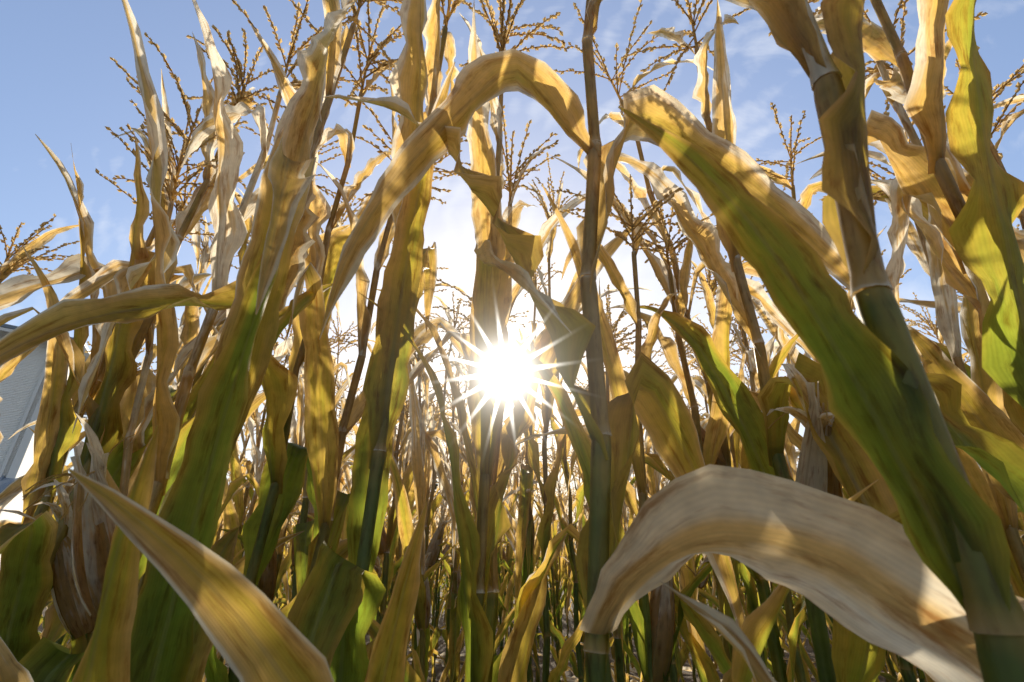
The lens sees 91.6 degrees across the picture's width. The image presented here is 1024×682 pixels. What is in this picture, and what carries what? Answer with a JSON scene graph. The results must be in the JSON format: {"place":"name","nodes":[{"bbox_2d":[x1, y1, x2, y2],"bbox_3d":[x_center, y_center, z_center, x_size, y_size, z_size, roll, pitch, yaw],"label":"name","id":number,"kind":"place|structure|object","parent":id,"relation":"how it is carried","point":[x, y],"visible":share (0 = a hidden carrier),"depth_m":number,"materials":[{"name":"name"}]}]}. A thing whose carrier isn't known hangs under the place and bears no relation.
{"place":"outdoors","nodes":[
{"label":"outdoors","id":0,"kind":"place"},
{"bbox_2d":[0,324,90,559],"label":"white barn","id":1,"kind":"structure","parent":0,"point":[21,387],"depth_m":18.94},
{"bbox_2d":[0,475,16,492],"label":"barn lean-to roof","id":2,"kind":"object","parent":1,"relation":"attached to","point":[5,482],"visible":0.31,"depth_m":17.55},
{"bbox_2d":[38,577,917,681],"bbox_3d":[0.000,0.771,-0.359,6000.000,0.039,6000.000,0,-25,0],"label":"ground","id":3,"kind":"structure","parent":0,"point":[687,675],"depth_m":5.89,"materials":[{"name":"soil"}]},
{"bbox_2d":[0,213,79,442],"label":"corn","id":4,"kind":"object","parent":3,"relation":"on","point":[15,262],"visible":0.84,"depth_m":1.45,"materials":[{"name":"yellow plant"}]},
{"bbox_2d":[0,341,156,609],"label":"corn","id":5,"kind":"object","parent":3,"relation":"on","point":[11,490],"visible":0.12,"depth_m":1.66,"materials":[{"name":"yellow plant"}]},
{"bbox_2d":[0,380,176,526],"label":"corn","id":6,"kind":"object","parent":3,"relation":"on","point":[4,522],"visible":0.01,"depth_m":2.30,"materials":[{"name":"yellow plant"}]},
{"bbox_2d":[0,287,178,646],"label":"corn","id":7,"kind":"object","parent":3,"relation":"on","point":[78,447],"visible":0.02,"depth_m":2.50,"materials":[{"name":"yellow plant"}]},
{"bbox_2d":[0,32,266,520],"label":"corn","id":8,"kind":"object","parent":3,"relation":"on","point":[17,289],"visible":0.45,"depth_m":1.16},
{"bbox_2d":[21,126,248,601],"bbox_3d":[-0.972,0.350,1.094,0.331,1.994,1.052,-3,-25,7],"label":"corn","id":9,"kind":"object","parent":3,"relation":"on","point":[47,427],"visible":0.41,"depth_m":1.13,"materials":[{"name":"yellow plant"}]},
{"bbox_2d":[41,196,238,645],"bbox_3d":[-1.450,0.457,1.938,0.354,2.512,0.725,10,-27,-20],"label":"corn","id":10,"kind":"object","parent":3,"relation":"on","point":[204,261],"visible":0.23,"depth_m":2.32,"materials":[{"name":"yellow plant"}]},
{"bbox_2d":[0,25,293,661],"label":"corn","id":11,"kind":"object","parent":3,"relation":"on","point":[28,551],"visible":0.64,"depth_m":1.03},
{"bbox_2d":[0,76,305,653],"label":"corn","id":12,"kind":"object","parent":3,"relation":"on","point":[78,622],"visible":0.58,"depth_m":1.05,"materials":[{"name":"yellow plant"}]},
{"bbox_2d":[66,351,257,653],"bbox_3d":[-1.246,0.796,1.702,0.485,1.701,0.361,7,-26,-14],"label":"corn","id":13,"kind":"object","parent":3,"relation":"on","point":[240,488],"visible":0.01,"depth_m":2.01,"materials":[{"name":"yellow plant"}]},
{"bbox_2d":[137,326,216,597],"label":"corn","id":14,"kind":"object","parent":3,"relation":"on","point":[140,582],"visible":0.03,"depth_m":2.39,"materials":[{"name":"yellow plant"}]},
{"bbox_2d":[0,0,364,681],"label":"corn","id":15,"kind":"object","parent":3,"relation":"on","point":[43,659],"visible":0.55,"depth_m":0.89,"materials":[{"name":"yellow plant"}]},
{"bbox_2d":[0,0,424,681],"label":"corn","id":16,"kind":"object","parent":3,"relation":"on","point":[282,476],"visible":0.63,"depth_m":1.01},
{"bbox_2d":[85,92,348,639],"bbox_3d":[-0.835,0.214,1.234,0.547,2.372,0.370,2,-29,4],"label":"corn","id":17,"kind":"object","parent":3,"relation":"on","point":[190,330],"visible":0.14,"depth_m":1.44,"materials":[{"name":"yellow plant"}]},
{"bbox_2d":[140,188,306,603],"bbox_3d":[-1.130,0.429,1.837,0.750,2.481,0.365,9,-26,-19],"label":"corn","id":18,"kind":"object","parent":3,"relation":"on","point":[235,484],"visible":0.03,"depth_m":1.91,"materials":[{"name":"yellow plant"}]},
{"bbox_2d":[72,0,402,681],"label":"corn","id":19,"kind":"object","parent":3,"relation":"on","point":[154,631],"visible":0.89,"depth_m":0.61,"materials":[{"name":"green plant"}]},
{"bbox_2d":[212,390,265,545],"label":"corn","id":20,"kind":"object","parent":3,"relation":"on","point":[248,465],"visible":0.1,"depth_m":3.36,"materials":[{"name":"yellow plant"}]},
{"bbox_2d":[221,418,265,534],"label":"corn","id":21,"kind":"object","parent":3,"relation":"on","point":[244,469],"visible":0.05,"depth_m":4.17,"materials":[{"name":"yellow plant"}]},
{"bbox_2d":[206,324,295,681],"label":"corn","id":22,"kind":"object","parent":3,"relation":"on","point":[235,474],"visible":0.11,"depth_m":3.07,"materials":[{"name":"yellow plant"}]},
{"bbox_2d":[219,326,296,670],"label":"corn","id":23,"kind":"object","parent":3,"relation":"on","point":[230,518],"visible":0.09,"depth_m":2.55,"materials":[{"name":"yellow plant"}]},
{"bbox_2d":[228,372,302,608],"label":"corn","id":24,"kind":"object","parent":3,"relation":"on","point":[251,491],"visible":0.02,"depth_m":3.25,"materials":[{"name":"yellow plant"}]},
{"bbox_2d":[202,340,352,681],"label":"corn","id":25,"kind":"object","parent":3,"relation":"on","point":[293,433],"visible":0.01,"depth_m":2.70,"materials":[{"name":"yellow plant"}]},
{"bbox_2d":[205,334,357,681],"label":"corn","id":26,"kind":"object","parent":3,"relation":"on","point":[273,573],"visible":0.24,"depth_m":1.84,"materials":[{"name":"yellow plant"}]},
{"bbox_2d":[246,313,374,598],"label":"corn","id":27,"kind":"object","parent":3,"relation":"on","point":[346,469],"visible":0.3,"depth_m":3.62,"materials":[{"name":"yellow plant"}]},
{"bbox_2d":[273,342,354,603],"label":"corn","id":28,"kind":"object","parent":3,"relation":"on","point":[284,600],"visible":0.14,"depth_m":2.57,"materials":[{"name":"yellow plant"}]},
{"bbox_2d":[290,195,362,601],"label":"corn","id":29,"kind":"object","parent":3,"relation":"on","point":[301,542],"visible":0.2,"depth_m":1.65,"materials":[{"name":"green plant"}]},
{"bbox_2d":[290,368,362,590],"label":"corn","id":30,"kind":"object","parent":3,"relation":"on","point":[338,387],"visible":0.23,"depth_m":4.64,"materials":[{"name":"yellow plant"}]},
{"bbox_2d":[335,378,362,540],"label":"corn","id":31,"kind":"object","parent":3,"relation":"on","point":[349,436],"visible":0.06,"depth_m":3.53,"materials":[{"name":"yellow plant"}]},
{"bbox_2d":[279,60,470,577],"bbox_3d":[-0.297,0.268,1.058,0.415,2.115,0.755,-5,-25,10],"label":"corn","id":32,"kind":"object","parent":3,"relation":"on","point":[325,435],"visible":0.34,"depth_m":1.06,"materials":[{"name":"yellow plant"}]},
{"bbox_2d":[289,240,468,624],"bbox_3d":[-0.528,0.567,1.923,0.826,2.312,0.409,5,-29,-7],"label":"corn","id":33,"kind":"object","parent":3,"relation":"on","point":[431,446],"visible":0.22,"depth_m":1.88,"materials":[{"name":"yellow plant"}]},
{"bbox_2d":[287,0,488,681],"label":"corn","id":34,"kind":"object","parent":3,"relation":"on","point":[333,610],"visible":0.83,"depth_m":0.86,"materials":[{"name":"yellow plant"}]},
{"bbox_2d":[370,388,437,641],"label":"corn","id":35,"kind":"object","parent":3,"relation":"on","point":[393,547],"visible":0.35,"depth_m":2.37,"materials":[{"name":"green plant"}]},
{"bbox_2d":[386,314,445,678],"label":"corn","id":36,"kind":"object","parent":3,"relation":"on","point":[411,497],"visible":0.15,"depth_m":3.30,"materials":[{"name":"yellow plant"}]},
{"bbox_2d":[386,426,451,630],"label":"corn","id":37,"kind":"object","parent":3,"relation":"on","point":[448,558],"visible":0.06,"depth_m":3.94,"materials":[{"name":"yellow plant"}]},
{"bbox_2d":[390,320,452,681],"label":"corn","id":38,"kind":"object","parent":3,"relation":"on","point":[422,611],"visible":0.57,"depth_m":1.70,"materials":[{"name":"yellow plant"}]},
{"bbox_2d":[406,401,450,655],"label":"corn","id":39,"kind":"object","parent":3,"relation":"on","point":[431,536],"visible":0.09,"depth_m":4.90,"materials":[{"name":"yellow plant"}]},
{"bbox_2d":[393,291,469,668],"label":"corn","id":40,"kind":"object","parent":3,"relation":"on","point":[435,545],"visible":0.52,"depth_m":2.56,"materials":[{"name":"yellow plant"}]},
{"bbox_2d":[411,384,454,667],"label":"corn","id":41,"kind":"object","parent":3,"relation":"on","point":[428,475],"visible":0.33,"depth_m":3.35,"materials":[{"name":"yellow plant"}]},
{"bbox_2d":[408,415,464,681],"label":"corn","id":42,"kind":"object","parent":3,"relation":"on","point":[447,546],"visible":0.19,"depth_m":4.39,"materials":[{"name":"yellow plant"}]},
{"bbox_2d":[429,364,467,681],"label":"corn","id":43,"kind":"object","parent":3,"relation":"on","point":[453,636],"visible":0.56,"depth_m":2.31,"materials":[{"name":"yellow plant"}]},
{"bbox_2d":[428,411,470,669],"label":"corn","id":44,"kind":"object","parent":3,"relation":"on","point":[440,583],"visible":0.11,"depth_m":5.07,"materials":[{"name":"yellow plant"}]},
{"bbox_2d":[428,358,471,681],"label":"corn","id":45,"kind":"object","parent":3,"relation":"on","point":[436,634],"visible":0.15,"depth_m":3.08,"materials":[{"name":"yellow plant"}]},
{"bbox_2d":[435,441,467,657],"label":"corn","id":46,"kind":"object","parent":3,"relation":"on","point":[440,573],"visible":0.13,"depth_m":5.71,"materials":[{"name":"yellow plant"}]},
{"bbox_2d":[358,0,579,681],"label":"corn","id":47,"kind":"object","parent":3,"relation":"on","point":[498,269],"visible":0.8,"depth_m":0.91,"materials":[{"name":"yellow plant"}]},
{"bbox_2d":[435,332,509,616],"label":"corn","id":48,"kind":"object","parent":3,"relation":"on","point":[463,472],"visible":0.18,"depth_m":4.03,"materials":[{"name":"yellow plant"}]},
{"bbox_2d":[432,278,528,613],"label":"corn","id":49,"kind":"object","parent":3,"relation":"on","point":[475,460],"visible":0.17,"depth_m":2.32,"materials":[{"name":"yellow plant"}]},
{"bbox_2d":[434,316,539,675],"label":"corn","id":50,"kind":"object","parent":3,"relation":"on","point":[499,596],"visible":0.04,"depth_m":3.41,"materials":[{"name":"yellow plant"}]},
{"bbox_2d":[449,388,539,655],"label":"corn","id":51,"kind":"object","parent":3,"relation":"on","point":[503,586],"visible":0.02,"depth_m":3.75,"materials":[{"name":"yellow plant"}]},
{"bbox_2d":[496,541,507,652],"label":"corn","id":52,"kind":"object","parent":3,"relation":"on","point":[499,556],"visible":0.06,"depth_m":4.38,"materials":[{"name":"yellow plant"}]},
{"bbox_2d":[439,364,574,681],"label":"corn","id":53,"kind":"object","parent":3,"relation":"on","point":[512,541],"visible":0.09,"depth_m":2.43,"materials":[{"name":"yellow plant"}]},
{"bbox_2d":[496,421,521,642],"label":"corn","id":54,"kind":"object","parent":3,"relation":"on","point":[505,556],"visible":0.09,"depth_m":5.26,"materials":[{"name":"green plant"}]},
{"bbox_2d":[502,459,524,643],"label":"corn","id":55,"kind":"object","parent":3,"relation":"on","point":[511,554],"visible":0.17,"depth_m":5.88,"materials":[{"name":"green plant"}]},
{"bbox_2d":[367,105,663,681],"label":"corn","id":56,"kind":"object","parent":3,"relation":"on","point":[547,358],"visible":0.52,"depth_m":1.20,"materials":[{"name":"yellow plant"}]},
{"bbox_2d":[500,345,535,595],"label":"corn","id":57,"kind":"object","parent":3,"relation":"on","point":[524,466],"visible":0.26,"depth_m":3.47,"materials":[{"name":"yellow plant"}]},
{"bbox_2d":[502,451,549,681],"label":"corn","id":58,"kind":"object","parent":3,"relation":"on","point":[505,504],"visible":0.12,"depth_m":4.66,"materials":[{"name":"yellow plant"}]},
{"bbox_2d":[499,437,573,681],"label":"corn","id":59,"kind":"object","parent":3,"relation":"on","point":[536,549],"visible":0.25,"depth_m":3.02,"materials":[{"name":"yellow plant"}]},
{"bbox_2d":[513,263,561,681],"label":"corn","id":60,"kind":"object","parent":3,"relation":"on","point":[525,535],"visible":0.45,"depth_m":2.37,"materials":[{"name":"green plant"}]},
{"bbox_2d":[534,476,555,657],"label":"corn","id":61,"kind":"object","parent":3,"relation":"on","point":[550,590],"visible":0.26,"depth_m":5.76,"materials":[{"name":"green plant"}]},
{"bbox_2d":[68,0,1023,681],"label":"corn","id":62,"kind":"object","parent":3,"relation":"on","point":[860,570],"visible":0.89,"depth_m":0.43,"materials":[{"name":"beige plant"}]},
{"bbox_2d":[533,438,576,681],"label":"corn","id":63,"kind":"object","parent":3,"relation":"on","point":[558,594],"visible":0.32,"depth_m":4.48,"materials":[{"name":"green plant"}]},
{"bbox_2d":[532,414,583,681],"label":"corn","id":64,"kind":"object","parent":3,"relation":"on","point":[550,572],"visible":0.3,"depth_m":3.78,"materials":[{"name":"green plant"}]},
{"bbox_2d":[540,438,584,673],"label":"corn","id":65,"kind":"object","parent":3,"relation":"on","point":[562,505],"visible":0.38,"depth_m":4.53,"materials":[{"name":"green plant"}]},
{"bbox_2d":[553,483,574,637],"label":"corn","id":66,"kind":"object","parent":3,"relation":"on","point":[565,499],"visible":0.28,"depth_m":7.21,"materials":[{"name":"green plant"}]},
{"bbox_2d":[548,447,584,625],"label":"corn","id":67,"kind":"object","parent":3,"relation":"on","point":[560,562],"visible":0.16,"depth_m":5.21,"materials":[{"name":"yellow plant"}]},
{"bbox_2d":[555,482,581,614],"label":"corn","id":68,"kind":"object","parent":3,"relation":"on","point":[577,527],"visible":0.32,"depth_m":6.09,"materials":[{"name":"yellow plant"}]},
{"bbox_2d":[554,449,586,678],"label":"corn","id":69,"kind":"object","parent":3,"relation":"on","point":[566,519],"visible":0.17,"depth_m":3.75,"materials":[{"name":"green plant"}]},
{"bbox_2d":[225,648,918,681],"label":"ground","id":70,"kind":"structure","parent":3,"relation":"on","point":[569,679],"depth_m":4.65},
{"bbox_2d":[494,152,651,681],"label":"corn","id":71,"kind":"object","parent":3,"relation":"on","point":[547,486],"visible":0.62,"depth_m":1.92,"materials":[{"name":"yellow plant"}]},
{"bbox_2d":[505,295,643,681],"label":"corn","id":72,"kind":"object","parent":3,"relation":"on","point":[559,636],"visible":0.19,"depth_m":2.48,"materials":[{"name":"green plant"}]},
{"bbox_2d":[555,378,638,660],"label":"corn","id":73,"kind":"object","parent":3,"relation":"on","point":[611,639],"visible":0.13,"depth_m":3.30,"materials":[{"name":"yellow plant"}]},
{"bbox_2d":[575,407,633,681],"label":"corn","id":74,"kind":"object","parent":3,"relation":"on","point":[624,510],"visible":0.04,"depth_m":2.40,"materials":[{"name":"green plant"}]},
{"bbox_2d":[581,278,650,681],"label":"corn","id":75,"kind":"object","parent":3,"relation":"on","point":[619,675],"visible":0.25,"depth_m":1.69,"materials":[{"name":"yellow plant"}]},
{"bbox_2d":[513,174,731,681],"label":"corn","id":76,"kind":"object","parent":3,"relation":"on","point":[651,616],"visible":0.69,"depth_m":1.02,"materials":[{"name":"yellow plant"}]},
{"bbox_2d":[620,512,629,681],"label":"corn","id":77,"kind":"object","parent":3,"relation":"on","point":[625,622],"visible":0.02,"depth_m":2.86,"materials":[{"name":"green plant"}]},
{"bbox_2d":[568,284,695,681],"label":"corn","id":78,"kind":"object","parent":3,"relation":"on","point":[630,499],"visible":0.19,"depth_m":1.96,"materials":[{"name":"yellow plant"}]},
{"bbox_2d":[623,345,684,681],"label":"corn","id":79,"kind":"object","parent":3,"relation":"on","point":[653,475],"visible":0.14,"depth_m":3.32,"materials":[{"name":"green plant"}]},
{"bbox_2d":[651,447,680,650],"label":"corn","id":80,"kind":"object","parent":3,"relation":"on","point":[676,574],"visible":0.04,"depth_m":3.62,"materials":[{"name":"green plant"}]},
{"bbox_2d":[515,0,842,681],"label":"corn","id":81,"kind":"object","parent":3,"relation":"on","point":[723,316],"visible":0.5,"depth_m":1.30,"materials":[{"name":"yellow plant"}]},
{"bbox_2d":[648,387,721,681],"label":"corn","id":82,"kind":"object","parent":3,"relation":"on","point":[684,651],"visible":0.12,"depth_m":3.03,"materials":[{"name":"green plant"}]},
{"bbox_2d":[662,461,714,681],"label":"corn","id":83,"kind":"object","parent":3,"relation":"on","point":[698,558],"visible":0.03,"depth_m":4.36,"materials":[{"name":"green plant"}]},
{"bbox_2d":[604,200,802,681],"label":"corn","id":84,"kind":"object","parent":3,"relation":"on","point":[717,427],"visible":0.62,"depth_m":1.07,"materials":[{"name":"yellow plant"}]},
{"bbox_2d":[685,346,748,616],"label":"corn","id":85,"kind":"object","parent":3,"relation":"on","point":[690,356],"visible":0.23,"depth_m":3.42,"materials":[{"name":"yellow plant"}]},
{"bbox_2d":[662,255,789,668],"bbox_3d":[0.787,0.542,1.670,0.637,2.134,0.366,9,-27,-19],"label":"corn","id":86,"kind":"object","parent":3,"relation":"on","point":[708,287],"visible":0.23,"depth_m":1.80,"materials":[{"name":"yellow plant"}]},
{"bbox_2d":[690,351,767,649],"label":"corn","id":87,"kind":"object","parent":3,"relation":"on","point":[743,589],"visible":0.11,"depth_m":3.50,"materials":[{"name":"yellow plant"}]},
{"bbox_2d":[652,313,818,681],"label":"corn","id":88,"kind":"object","parent":3,"relation":"on","point":[803,652],"visible":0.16,"depth_m":2.19,"materials":[{"name":"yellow plant"}]},
{"bbox_2d":[668,259,806,681],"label":"corn","id":89,"kind":"object","parent":3,"relation":"on","point":[791,614],"visible":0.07,"depth_m":1.74,"materials":[{"name":"yellow plant"}]},
{"bbox_2d":[688,317,810,681],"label":"corn","id":90,"kind":"object","parent":3,"relation":"on","point":[807,675],"visible":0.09,"depth_m":2.35,"materials":[{"name":"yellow plant"}]},
{"bbox_2d":[707,312,832,632],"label":"corn","id":91,"kind":"object","parent":3,"relation":"on","point":[791,464],"visible":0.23,"depth_m":2.12,"materials":[{"name":"yellow plant"}]},
{"bbox_2d":[618,0,934,681],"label":"corn","id":92,"kind":"object","parent":3,"relation":"on","point":[834,458],"visible":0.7,"depth_m":0.89,"materials":[{"name":"yellow plant"}]},
{"bbox_2d":[730,336,903,681],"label":"corn","id":93,"kind":"object","parent":3,"relation":"on","point":[830,640],"visible":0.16,"depth_m":3.96,"materials":[{"name":"yellow plant"}]},
{"bbox_2d":[618,0,1023,681],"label":"corn","id":94,"kind":"object","parent":3,"relation":"on","point":[884,406],"visible":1,"depth_m":0.34,"materials":[{"name":"green plant"}]},
{"bbox_2d":[751,185,901,681],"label":"corn","id":95,"kind":"object","parent":3,"relation":"on","point":[772,327],"visible":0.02,"depth_m":2.11,"materials":[{"name":"yellow plant"}]},
{"bbox_2d":[729,102,1020,681],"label":"corn","id":96,"kind":"object","parent":3,"relation":"on","point":[905,665],"visible":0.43,"depth_m":1.43,"materials":[{"name":"yellow plant"}]},
{"bbox_2d":[846,291,925,681],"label":"corn","id":97,"kind":"object","parent":3,"relation":"on","point":[891,678],"visible":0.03,"depth_m":2.37,"materials":[{"name":"yellow plant"}]},
{"bbox_2d":[882,650,896,678],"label":"corn","id":98,"kind":"object","parent":3,"relation":"on","point":[890,664],"visible":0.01,"depth_m":2.88,"materials":[{"name":"green plant"}]},
{"bbox_2d":[769,0,1023,501],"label":"corn","id":99,"kind":"object","parent":3,"relation":"on","point":[980,409],"visible":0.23,"depth_m":0.96,"materials":[{"name":"yellow plant"}]},
{"bbox_2d":[786,46,1023,498],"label":"corn","id":100,"kind":"object","parent":3,"relation":"on","point":[1006,122],"visible":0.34,"depth_m":1.38,"materials":[{"name":"beige plant"}]},
{"bbox_2d":[795,0,1023,378],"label":"corn","id":101,"kind":"object","parent":3,"relation":"on","point":[869,83],"visible":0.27,"depth_m":1.37,"materials":[{"name":"beige plant"}]},
{"bbox_2d":[815,0,1023,512],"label":"corn","id":102,"kind":"object","parent":3,"relation":"on","point":[978,233],"visible":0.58,"depth_m":0.65,"materials":[{"name":"yellow plant"}]},
{"bbox_2d":[821,105,1023,598],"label":"corn","id":103,"kind":"object","parent":3,"relation":"on","point":[995,499],"visible":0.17,"depth_m":1.08,"materials":[{"name":"yellow plant"}]},
{"bbox_2d":[899,292,1023,541],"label":"corn","id":104,"kind":"object","parent":3,"relation":"on","point":[936,332],"visible":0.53,"depth_m":2.81,"materials":[{"name":"beige plant"}]},
{"bbox_2d":[993,93,1023,108],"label":"corn","id":105,"kind":"object","parent":3,"relation":"on","point":[1019,98],"visible":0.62,"depth_m":1.39,"materials":[{"name":"beige plant"}]},
{"bbox_2d":[0,0,1023,567],"label":"sky","id":106,"kind":"structure","parent":0,"point":[60,84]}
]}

